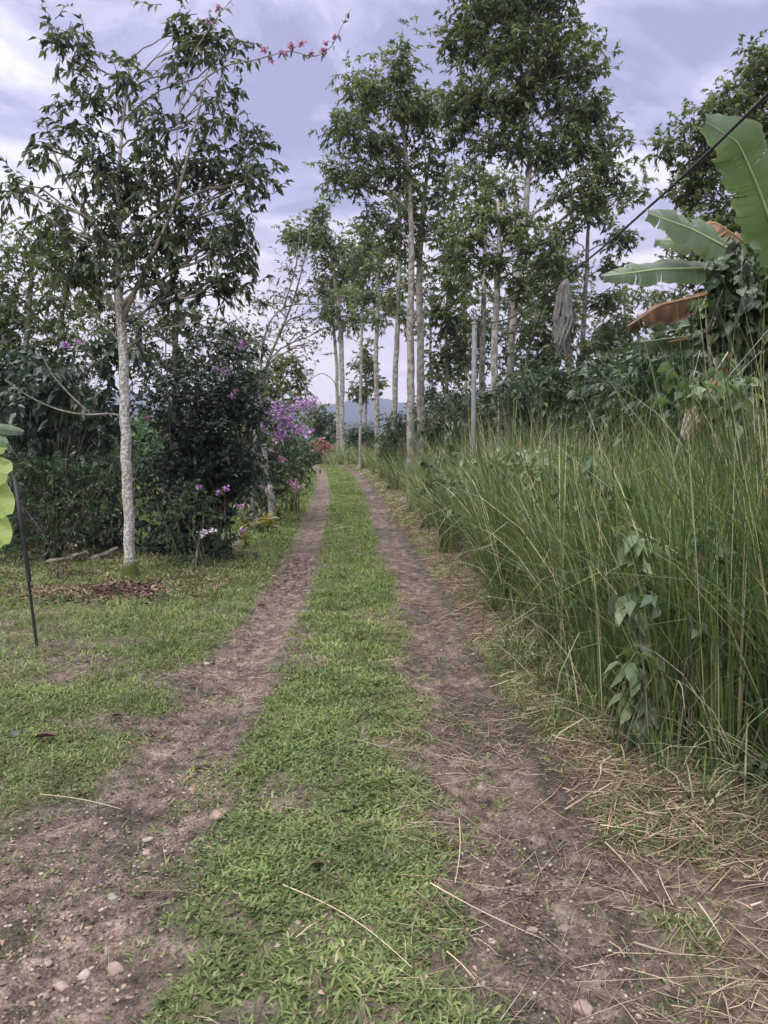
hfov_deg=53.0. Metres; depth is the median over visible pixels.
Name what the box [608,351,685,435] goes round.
coffee bush
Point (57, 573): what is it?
dry seedling
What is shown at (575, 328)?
tall tree
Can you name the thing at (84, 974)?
stone
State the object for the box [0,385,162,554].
leafy shrub
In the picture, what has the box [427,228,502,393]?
tall tree
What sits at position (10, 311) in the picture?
background tree
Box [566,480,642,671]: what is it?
leafy weed
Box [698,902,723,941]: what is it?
dry stalk
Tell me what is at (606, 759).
straw
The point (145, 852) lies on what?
stone
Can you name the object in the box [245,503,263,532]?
old trunk
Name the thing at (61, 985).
stone
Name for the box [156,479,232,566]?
fern shrub
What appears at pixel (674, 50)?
sky
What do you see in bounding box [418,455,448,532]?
leafy weed
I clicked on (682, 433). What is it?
bare branch
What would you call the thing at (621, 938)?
dry stalk
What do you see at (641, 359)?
undergrowth
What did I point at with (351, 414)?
hills
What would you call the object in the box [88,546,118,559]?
fallen log
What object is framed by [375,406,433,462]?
coffee bush
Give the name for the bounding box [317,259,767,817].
tall grass
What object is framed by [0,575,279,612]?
dead leaf pile
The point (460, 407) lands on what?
coffee bush
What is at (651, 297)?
tree
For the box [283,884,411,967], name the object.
dry stalk
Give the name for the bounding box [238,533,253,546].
croton plant
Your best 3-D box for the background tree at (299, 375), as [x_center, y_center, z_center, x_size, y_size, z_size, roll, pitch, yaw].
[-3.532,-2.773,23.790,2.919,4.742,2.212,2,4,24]
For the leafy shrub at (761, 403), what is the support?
on the ground at (262, 1010)
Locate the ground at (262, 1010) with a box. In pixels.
[0,464,767,1023]
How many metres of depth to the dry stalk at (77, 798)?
3.42 m
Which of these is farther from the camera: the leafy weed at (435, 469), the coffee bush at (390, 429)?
the coffee bush at (390, 429)
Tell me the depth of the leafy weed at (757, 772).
3.32 m
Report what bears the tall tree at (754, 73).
on the ground at (262, 1010)
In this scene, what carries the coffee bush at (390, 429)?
on the ground at (262, 1010)
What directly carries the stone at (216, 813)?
on the dirt track
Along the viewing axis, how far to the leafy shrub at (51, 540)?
10.75 m
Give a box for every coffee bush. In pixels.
[335,421,386,454]
[371,422,415,476]
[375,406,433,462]
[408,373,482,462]
[437,381,491,458]
[457,388,510,456]
[481,371,545,451]
[488,365,553,436]
[504,345,591,455]
[550,362,615,459]
[580,340,635,388]
[594,345,648,467]
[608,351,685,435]
[648,357,697,452]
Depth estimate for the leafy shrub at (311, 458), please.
18.95 m
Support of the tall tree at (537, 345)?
on the ground at (262, 1010)
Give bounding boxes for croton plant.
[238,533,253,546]
[239,515,251,527]
[252,513,281,531]
[268,508,285,518]
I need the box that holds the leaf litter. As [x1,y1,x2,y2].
[0,547,767,1023]
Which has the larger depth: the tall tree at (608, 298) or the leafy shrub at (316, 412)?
the leafy shrub at (316, 412)
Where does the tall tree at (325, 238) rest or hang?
on the ground at (262, 1010)
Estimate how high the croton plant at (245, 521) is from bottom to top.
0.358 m
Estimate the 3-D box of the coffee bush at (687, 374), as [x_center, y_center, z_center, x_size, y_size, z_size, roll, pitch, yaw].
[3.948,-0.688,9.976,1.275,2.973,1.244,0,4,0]
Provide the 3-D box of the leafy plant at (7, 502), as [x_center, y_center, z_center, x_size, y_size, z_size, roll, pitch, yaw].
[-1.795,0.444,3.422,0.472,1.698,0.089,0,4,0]
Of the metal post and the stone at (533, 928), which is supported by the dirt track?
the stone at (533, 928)
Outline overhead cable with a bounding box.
[479,92,767,325]
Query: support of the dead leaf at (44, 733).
on the ground at (262, 1010)
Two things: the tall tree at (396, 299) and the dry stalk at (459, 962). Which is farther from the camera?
the tall tree at (396, 299)
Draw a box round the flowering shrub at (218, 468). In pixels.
[114,309,291,561]
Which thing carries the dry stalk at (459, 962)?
on the dirt track
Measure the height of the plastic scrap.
0.040 m
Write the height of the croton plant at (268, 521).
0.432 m
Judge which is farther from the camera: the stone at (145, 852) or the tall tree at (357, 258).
the tall tree at (357, 258)
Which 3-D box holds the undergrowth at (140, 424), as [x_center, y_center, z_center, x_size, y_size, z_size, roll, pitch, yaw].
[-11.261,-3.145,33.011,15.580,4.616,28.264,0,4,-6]
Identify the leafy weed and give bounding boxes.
[383,454,403,488]
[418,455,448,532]
[427,438,470,557]
[445,458,482,570]
[473,449,518,595]
[500,443,538,606]
[514,448,569,628]
[534,443,619,658]
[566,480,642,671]
[602,525,673,773]
[621,520,736,772]
[708,742,767,791]
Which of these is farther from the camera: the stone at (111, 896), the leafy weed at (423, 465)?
the leafy weed at (423, 465)
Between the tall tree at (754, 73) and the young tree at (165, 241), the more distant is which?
the tall tree at (754, 73)
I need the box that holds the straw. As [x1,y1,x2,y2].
[0,465,767,1023]
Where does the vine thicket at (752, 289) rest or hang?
on the ground at (262, 1010)
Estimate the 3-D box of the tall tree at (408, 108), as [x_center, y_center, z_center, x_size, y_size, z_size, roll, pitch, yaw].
[-0.155,-6.715,21.226,4.125,13.148,2.540,0,4,0]
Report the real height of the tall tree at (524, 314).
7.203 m
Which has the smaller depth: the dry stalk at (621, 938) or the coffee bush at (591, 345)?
the dry stalk at (621, 938)
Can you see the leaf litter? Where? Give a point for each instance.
(118, 565)
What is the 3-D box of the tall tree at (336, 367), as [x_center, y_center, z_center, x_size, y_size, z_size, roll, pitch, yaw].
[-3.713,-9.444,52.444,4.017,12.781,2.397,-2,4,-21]
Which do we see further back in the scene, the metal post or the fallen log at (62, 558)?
the fallen log at (62, 558)
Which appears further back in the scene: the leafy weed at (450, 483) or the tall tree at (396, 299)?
the tall tree at (396, 299)
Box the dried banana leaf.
[552,276,573,469]
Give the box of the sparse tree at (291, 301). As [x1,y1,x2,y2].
[225,215,343,527]
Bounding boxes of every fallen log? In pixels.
[47,550,86,562]
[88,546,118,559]
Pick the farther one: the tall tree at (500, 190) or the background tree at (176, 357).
the tall tree at (500, 190)
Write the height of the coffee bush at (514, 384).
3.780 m
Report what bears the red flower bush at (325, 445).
on the ground at (262, 1010)
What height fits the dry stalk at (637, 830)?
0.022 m
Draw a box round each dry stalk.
[40,794,121,809]
[138,890,197,893]
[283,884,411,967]
[430,882,544,939]
[447,951,474,978]
[455,818,460,882]
[582,887,648,1005]
[600,824,689,840]
[605,842,647,890]
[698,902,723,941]
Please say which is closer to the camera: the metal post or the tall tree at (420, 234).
the metal post
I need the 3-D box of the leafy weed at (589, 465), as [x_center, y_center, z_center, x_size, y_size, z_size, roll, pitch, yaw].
[1.463,0.316,5.769,0.538,1.665,0.529,-3,5,-38]
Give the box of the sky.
[0,0,767,403]
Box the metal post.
[12,475,37,645]
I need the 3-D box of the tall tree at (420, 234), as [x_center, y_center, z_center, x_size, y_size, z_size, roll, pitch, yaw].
[1.088,-5.420,22.139,3.163,10.268,2.142,0,4,0]
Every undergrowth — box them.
[0,305,118,530]
[84,395,295,505]
[397,294,767,496]
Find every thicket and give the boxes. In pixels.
[102,430,405,464]
[679,235,767,533]
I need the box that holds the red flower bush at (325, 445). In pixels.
[306,437,335,463]
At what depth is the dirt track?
3.08 m
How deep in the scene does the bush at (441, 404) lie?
18.78 m
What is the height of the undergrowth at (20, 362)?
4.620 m
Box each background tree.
[0,216,148,528]
[77,281,276,493]
[236,346,318,491]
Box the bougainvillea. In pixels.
[165,0,351,548]
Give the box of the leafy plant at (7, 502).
[0,424,23,548]
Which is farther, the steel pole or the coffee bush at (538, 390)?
the steel pole
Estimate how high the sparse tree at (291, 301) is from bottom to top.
6.344 m
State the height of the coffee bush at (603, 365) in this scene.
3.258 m
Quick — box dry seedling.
[44,541,88,581]
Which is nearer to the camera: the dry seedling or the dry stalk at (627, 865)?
the dry stalk at (627, 865)
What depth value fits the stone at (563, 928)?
2.56 m
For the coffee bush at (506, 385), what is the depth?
14.76 m
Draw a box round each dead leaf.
[35,730,57,737]
[112,712,123,716]
[187,681,202,685]
[310,860,323,864]
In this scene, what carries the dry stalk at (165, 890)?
on the dirt track
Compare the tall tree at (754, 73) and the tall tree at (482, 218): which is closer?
the tall tree at (754, 73)
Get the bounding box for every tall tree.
[271,193,376,464]
[300,277,356,460]
[302,14,450,502]
[331,242,404,468]
[341,218,407,456]
[343,333,389,448]
[357,189,429,465]
[372,134,478,465]
[402,254,454,449]
[414,272,479,457]
[425,0,660,449]
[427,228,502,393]
[429,154,544,442]
[431,184,584,450]
[456,285,551,382]
[498,253,599,437]
[501,245,602,367]
[533,196,655,367]
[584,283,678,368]
[636,29,767,371]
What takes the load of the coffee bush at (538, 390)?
on the ground at (262, 1010)
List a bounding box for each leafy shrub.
[0,278,155,558]
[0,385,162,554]
[0,424,151,565]
[269,436,320,511]
[295,403,335,461]
[305,407,349,464]
[674,381,767,472]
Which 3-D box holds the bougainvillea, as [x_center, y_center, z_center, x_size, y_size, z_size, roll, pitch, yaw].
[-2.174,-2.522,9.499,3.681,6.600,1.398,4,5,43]
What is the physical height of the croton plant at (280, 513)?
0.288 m
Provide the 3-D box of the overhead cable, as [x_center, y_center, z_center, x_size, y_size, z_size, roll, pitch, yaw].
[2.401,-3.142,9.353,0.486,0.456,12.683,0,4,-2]
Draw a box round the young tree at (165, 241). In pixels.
[0,0,294,577]
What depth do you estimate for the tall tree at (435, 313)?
24.04 m
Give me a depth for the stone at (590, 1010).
2.19 m
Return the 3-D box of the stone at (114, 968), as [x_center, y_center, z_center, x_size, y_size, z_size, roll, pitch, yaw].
[-0.822,1.398,2.354,0.041,0.023,0.057,-3,5,-40]
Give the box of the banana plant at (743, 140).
[600,113,767,441]
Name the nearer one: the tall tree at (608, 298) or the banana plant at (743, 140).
the banana plant at (743, 140)
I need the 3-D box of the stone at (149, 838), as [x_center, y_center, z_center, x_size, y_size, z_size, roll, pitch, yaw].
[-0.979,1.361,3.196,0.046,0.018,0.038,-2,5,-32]
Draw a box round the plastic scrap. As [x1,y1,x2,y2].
[7,730,32,737]
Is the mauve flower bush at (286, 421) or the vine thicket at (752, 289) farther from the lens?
the mauve flower bush at (286, 421)
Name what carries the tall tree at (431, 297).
on the ground at (262, 1010)
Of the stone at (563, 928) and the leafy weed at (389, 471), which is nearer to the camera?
the stone at (563, 928)
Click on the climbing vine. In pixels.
(712, 373)
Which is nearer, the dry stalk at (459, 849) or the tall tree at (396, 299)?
the dry stalk at (459, 849)
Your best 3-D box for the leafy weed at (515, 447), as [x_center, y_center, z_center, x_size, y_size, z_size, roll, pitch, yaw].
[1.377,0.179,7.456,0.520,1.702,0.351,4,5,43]
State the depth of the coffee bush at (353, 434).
41.75 m
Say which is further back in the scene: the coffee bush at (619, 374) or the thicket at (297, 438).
the thicket at (297, 438)
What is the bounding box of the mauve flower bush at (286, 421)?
[224,392,321,519]
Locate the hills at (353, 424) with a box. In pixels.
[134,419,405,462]
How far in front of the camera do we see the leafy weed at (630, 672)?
3.96 m
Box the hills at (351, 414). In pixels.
[96,391,489,422]
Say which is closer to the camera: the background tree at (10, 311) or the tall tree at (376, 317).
the background tree at (10, 311)
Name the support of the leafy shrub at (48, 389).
on the ground at (262, 1010)
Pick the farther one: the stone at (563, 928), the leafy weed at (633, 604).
the leafy weed at (633, 604)
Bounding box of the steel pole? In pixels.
[471,322,478,468]
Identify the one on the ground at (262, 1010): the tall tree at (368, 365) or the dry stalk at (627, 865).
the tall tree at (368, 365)
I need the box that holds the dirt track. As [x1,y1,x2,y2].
[0,465,704,1023]
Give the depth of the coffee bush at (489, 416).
16.41 m
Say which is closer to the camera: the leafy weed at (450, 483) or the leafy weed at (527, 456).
the leafy weed at (527, 456)
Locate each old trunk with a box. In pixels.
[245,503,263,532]
[260,443,278,527]
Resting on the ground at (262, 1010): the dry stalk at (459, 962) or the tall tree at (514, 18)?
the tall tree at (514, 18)
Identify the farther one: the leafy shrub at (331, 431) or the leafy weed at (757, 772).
the leafy shrub at (331, 431)
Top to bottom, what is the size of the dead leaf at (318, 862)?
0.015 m
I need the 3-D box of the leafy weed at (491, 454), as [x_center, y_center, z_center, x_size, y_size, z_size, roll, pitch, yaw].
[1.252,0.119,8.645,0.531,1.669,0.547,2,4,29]
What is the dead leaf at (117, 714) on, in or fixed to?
on the ground at (262, 1010)
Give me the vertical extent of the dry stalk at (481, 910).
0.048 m
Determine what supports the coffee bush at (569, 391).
on the ground at (262, 1010)
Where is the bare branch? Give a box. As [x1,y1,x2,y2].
[666,330,767,541]
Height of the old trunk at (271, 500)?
1.880 m
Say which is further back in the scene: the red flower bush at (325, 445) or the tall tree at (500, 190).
the red flower bush at (325, 445)
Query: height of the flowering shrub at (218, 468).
4.069 m
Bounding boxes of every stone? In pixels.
[54,980,68,991]
[77,969,91,980]
[106,961,124,975]
[107,893,118,901]
[142,836,152,841]
[142,849,151,856]
[209,808,228,819]
[526,926,537,931]
[557,924,568,932]
[573,999,594,1016]
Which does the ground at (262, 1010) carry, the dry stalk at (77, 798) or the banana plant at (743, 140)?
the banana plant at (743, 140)
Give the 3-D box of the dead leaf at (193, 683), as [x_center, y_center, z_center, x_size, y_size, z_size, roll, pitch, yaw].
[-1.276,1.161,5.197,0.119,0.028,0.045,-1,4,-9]
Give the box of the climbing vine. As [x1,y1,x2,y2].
[652,361,767,535]

